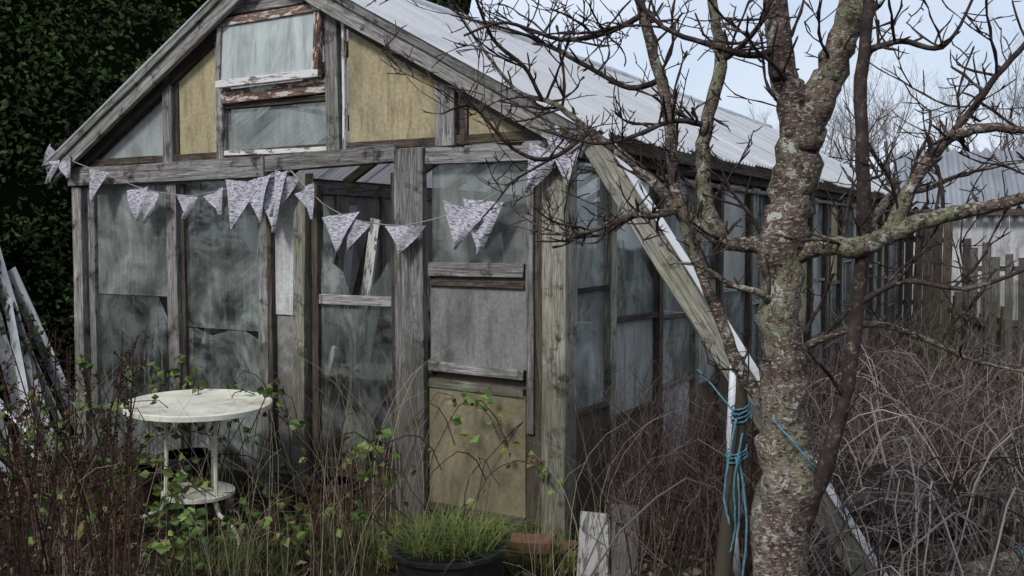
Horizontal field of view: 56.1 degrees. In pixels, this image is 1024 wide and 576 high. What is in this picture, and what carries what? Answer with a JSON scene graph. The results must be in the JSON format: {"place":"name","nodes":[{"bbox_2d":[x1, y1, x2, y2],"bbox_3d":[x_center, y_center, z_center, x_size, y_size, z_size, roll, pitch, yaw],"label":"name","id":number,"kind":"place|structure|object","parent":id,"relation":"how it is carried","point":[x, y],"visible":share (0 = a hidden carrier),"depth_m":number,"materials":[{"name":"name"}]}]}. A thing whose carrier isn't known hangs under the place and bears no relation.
{"place":"outdoors","nodes":[
{"label":"outdoors","id":0,"kind":"place"},
{"bbox_2d":[0,248,1023,575],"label":"ground","id":1,"kind":"structure","parent":0,"point":[244,460],"depth_m":5.44,"materials":[{"name":"brown plant"}]},
{"bbox_2d":[0,248,76,472],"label":"wooden planks","id":2,"kind":"object","parent":1,"relation":"on","point":[13,296],"visible":0.51,"depth_m":7.65,"materials":[{"name":"grey wood"}]},
{"bbox_2d":[113,464,163,513],"bbox_3d":[-2.250,1.236,5.819,0.316,0.270,0.316,0,3,0],"label":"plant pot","id":3,"kind":"object","parent":1,"relation":"on","point":[145,487],"visible":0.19,"depth_m":5.71,"materials":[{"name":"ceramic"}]},
{"bbox_2d":[157,447,220,508],"bbox_3d":[-2.020,1.199,6.017,0.379,0.324,0.379,0,3,0],"label":"plant pot","id":4,"kind":"object","parent":1,"relation":"on","point":[198,451],"visible":0.41,"depth_m":5.91,"materials":[{"name":"black plastic"}]},
{"bbox_2d":[120,389,271,547],"bbox_3d":[-1.773,1.015,5.428,0.810,0.755,0.810,1,4,0],"label":"patio table","id":5,"kind":"object","parent":1,"relation":"on","point":[213,406],"visible":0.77,"depth_m":5.33,"materials":[{"name":"beige paint"}]},
{"bbox_2d":[0,0,471,439],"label":"evergreen hedge","id":6,"kind":"object","parent":1,"relation":"on","point":[68,68],"visible":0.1,"depth_m":8.31,"materials":[{"name":"green plant"}]},
{"bbox_2d":[0,352,563,575],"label":"bramble bush","id":7,"kind":"object","parent":1,"relation":"on","point":[357,515],"visible":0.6,"depth_m":5.15,"materials":[{"name":"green plant"}]},
{"bbox_2d":[316,476,357,519],"bbox_3d":[-1.050,1.266,5.770,0.253,0.216,0.253,0,3,0],"label":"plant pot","id":8,"kind":"object","parent":1,"relation":"on","point":[345,500],"visible":0.48,"depth_m":5.69,"materials":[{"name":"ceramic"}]},
{"bbox_2d":[0,338,694,575],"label":"dry stalks","id":9,"kind":"object","parent":1,"relation":"on","point":[270,507],"visible":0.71,"depth_m":4.97,"materials":[{"name":"brown plant"}]},
{"bbox_2d":[0,308,759,575],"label":"dock plants","id":10,"kind":"object","parent":1,"relation":"on","point":[127,523],"visible":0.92,"depth_m":4.07,"materials":[{"name":"brown plant"}]},
{"bbox_2d":[154,500,609,575],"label":"grass tufts","id":11,"kind":"object","parent":1,"relation":"on","point":[252,563],"visible":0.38,"depth_m":4.88,"materials":[{"name":"plant"}]},
{"bbox_2d":[389,521,510,575],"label":"garden planter","id":12,"kind":"object","parent":1,"relation":"on","point":[480,565],"visible":0.69,"depth_m":4.32,"materials":[{"name":"black plastic"}]},
{"bbox_2d":[352,497,553,570],"bbox_3d":[-0.268,1.111,4.502,1.012,0.272,1.067,0,3,0],"label":"grass clump","id":13,"kind":"object","parent":12,"relation":"in","point":[443,534],"visible":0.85,"depth_m":4.46,"materials":[{"name":"green plant"}]},
{"bbox_2d":[43,0,913,542],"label":"greenhouse","id":14,"kind":"object","parent":1,"relation":"on","point":[207,96],"visible":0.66,"depth_m":6.06,"materials":[{"name":"grey wood"}]},
{"bbox_2d":[215,4,323,88],"bbox_3d":[-1.512,-1.492,5.946,0.878,0.444,0.068,2,3,31],"label":"vent window","id":15,"kind":"structure","parent":14,"relation":"in","point":[283,44],"depth_m":5.93,"materials":[{"name":"glass"}]},
{"bbox_2d":[42,124,580,254],"bbox_3d":[-1.536,-0.608,5.925,4.422,0.784,0.073,2,3,31],"label":"bunting","id":16,"kind":"object","parent":14,"relation":"attached to","point":[270,193],"visible":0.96,"depth_m":5.71,"materials":[{"name":"fabric"}]},
{"bbox_2d":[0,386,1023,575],"bbox_3d":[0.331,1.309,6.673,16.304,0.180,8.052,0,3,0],"label":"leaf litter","id":17,"kind":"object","parent":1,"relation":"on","point":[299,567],"visible":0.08,"depth_m":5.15,"materials":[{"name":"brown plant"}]},
{"bbox_2d":[504,550,544,567],"bbox_3d":[0.049,1.368,4.893,0.219,0.066,0.106,-1,6,-17],"label":"brick","id":18,"kind":"object","parent":1,"relation":"on","point":[508,560],"visible":0.37,"depth_m":4.84,"materials":[{"name":"red brick"}]},
{"bbox_2d":[509,533,553,554],"bbox_3d":[0.101,1.299,4.870,0.219,0.066,0.106,0,10,9],"label":"brick","id":19,"kind":"object","parent":18,"relation":"on","point":[536,543],"visible":0.84,"depth_m":4.83,"materials":[{"name":"red brick"}]},
{"bbox_2d":[547,540,578,563],"bbox_3d":[0.262,1.364,4.973,0.107,0.066,0.220,2,3,33],"label":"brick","id":20,"kind":"object","parent":1,"relation":"on","point":[561,551],"visible":0.37,"depth_m":4.93,"materials":[{"name":"red brick"}]},
{"bbox_2d":[576,511,610,575],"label":"painted board","id":21,"kind":"object","parent":1,"relation":"on","point":[588,543],"visible":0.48,"depth_m":4.74,"materials":[{"name":"white wood"}]},
{"bbox_2d":[610,504,638,575],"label":"scrap board","id":22,"kind":"object","parent":1,"relation":"on","point":[615,554],"visible":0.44,"depth_m":4.76,"materials":[{"name":"grey wood"}]},
{"bbox_2d":[365,0,1023,575],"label":"apple tree","id":23,"kind":"object","parent":1,"relation":"on","point":[793,482],"visible":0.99,"depth_m":2.95,"materials":[{"name":"brown plant"}]},
{"bbox_2d":[714,356,747,575],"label":"wooden stake","id":24,"kind":"object","parent":1,"relation":"on","point":[724,562],"visible":0.66,"depth_m":3.22,"materials":[{"name":"grey wood"}]},
{"bbox_2d":[697,369,817,575],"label":"blue rope","id":25,"kind":"object","parent":24,"relation":"attached to","point":[738,459],"visible":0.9,"depth_m":3.18,"materials":[{"name":"blue fabric"}]},
{"bbox_2d":[726,365,740,575],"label":"drain pipe","id":26,"kind":"object","parent":1,"relation":"on","point":[731,402],"visible":0.39,"depth_m":4.64,"materials":[{"name":"white plastic"}]},
{"bbox_2d":[584,132,887,575],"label":"leaning plank","id":27,"kind":"object","parent":1,"relation":"on","point":[686,294],"visible":0.46,"depth_m":4.73,"materials":[{"name":"grey wood"}]},
{"bbox_2d":[540,287,947,575],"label":"red stemmed shrubs","id":28,"kind":"object","parent":1,"relation":"on","point":[679,463],"visible":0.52,"depth_m":5.04,"materials":[{"name":"brown plant"}]},
{"bbox_2d":[581,286,1023,575],"bbox_3d":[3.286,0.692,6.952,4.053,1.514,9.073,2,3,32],"label":"bramble thicket","id":29,"kind":"object","parent":1,"relation":"on","point":[995,543],"visible":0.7,"depth_m":5.17,"materials":[{"name":"brown plant"}]},
{"bbox_2d":[745,0,1023,240],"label":"distant trees","id":30,"kind":"object","parent":1,"relation":"on","point":[852,145],"visible":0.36,"depth_m":35.54,"materials":[{"name":"plant"}]},
{"bbox_2d":[812,462,993,547],"bbox_3d":[2.230,1.306,5.668,1.141,0.596,0.916,0,3,0],"label":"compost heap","id":31,"kind":"object","parent":1,"relation":"on","point":[906,486],"visible":0.2,"depth_m":5.40,"materials":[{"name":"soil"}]},
{"bbox_2d":[873,211,952,352],"bbox_3d":[5.907,-0.121,14.267,1.202,2.164,0.129,0,3,0],"label":"dark wooden fence","id":32,"kind":"object","parent":1,"relation":"on","point":[927,272],"visible":0.37,"depth_m":14.21,"materials":[{"name":"brown wood"}]},
{"bbox_2d":[893,147,1023,325],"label":"garden shed","id":33,"kind":"structure","parent":1,"relation":"on","point":[951,164],"depth_m":18.71,"materials":[{"name":"grey metal"}]},
{"bbox_2d":[947,291,1004,404],"bbox_3d":[5.215,0.594,10.972,0.157,1.065,2.814,1,3,15],"label":"wooden fence","id":34,"kind":"object","parent":1,"relation":"on","point":[996,328],"visible":0.59,"depth_m":10.46,"materials":[{"name":"grey wood"}]},
{"bbox_2d":[940,547,1023,575],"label":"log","id":35,"kind":"object","parent":1,"relation":"on","point":[1004,559],"visible":0.56,"depth_m":4.42,"materials":[{"name":"green wood"}]},
{"bbox_2d":[1014,546,1023,560],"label":"blue rope","id":36,"kind":"object","parent":35,"relation":"on","point":[1022,551],"visible":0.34,"depth_m":4.47,"materials":[{"name":"blue fabric"}]},
{"bbox_2d":[962,238,1023,365],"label":"wooden fence","id":37,"kind":"object","parent":1,"relation":"on","point":[990,263],"visible":0.53,"depth_m":12.59,"materials":[{"name":"grey wood"}]},
{"bbox_2d":[469,0,1023,234],"label":"sky","id":38,"kind":"structure","parent":0,"point":[745,79],"materials":[{"name":"white"}]}
]}

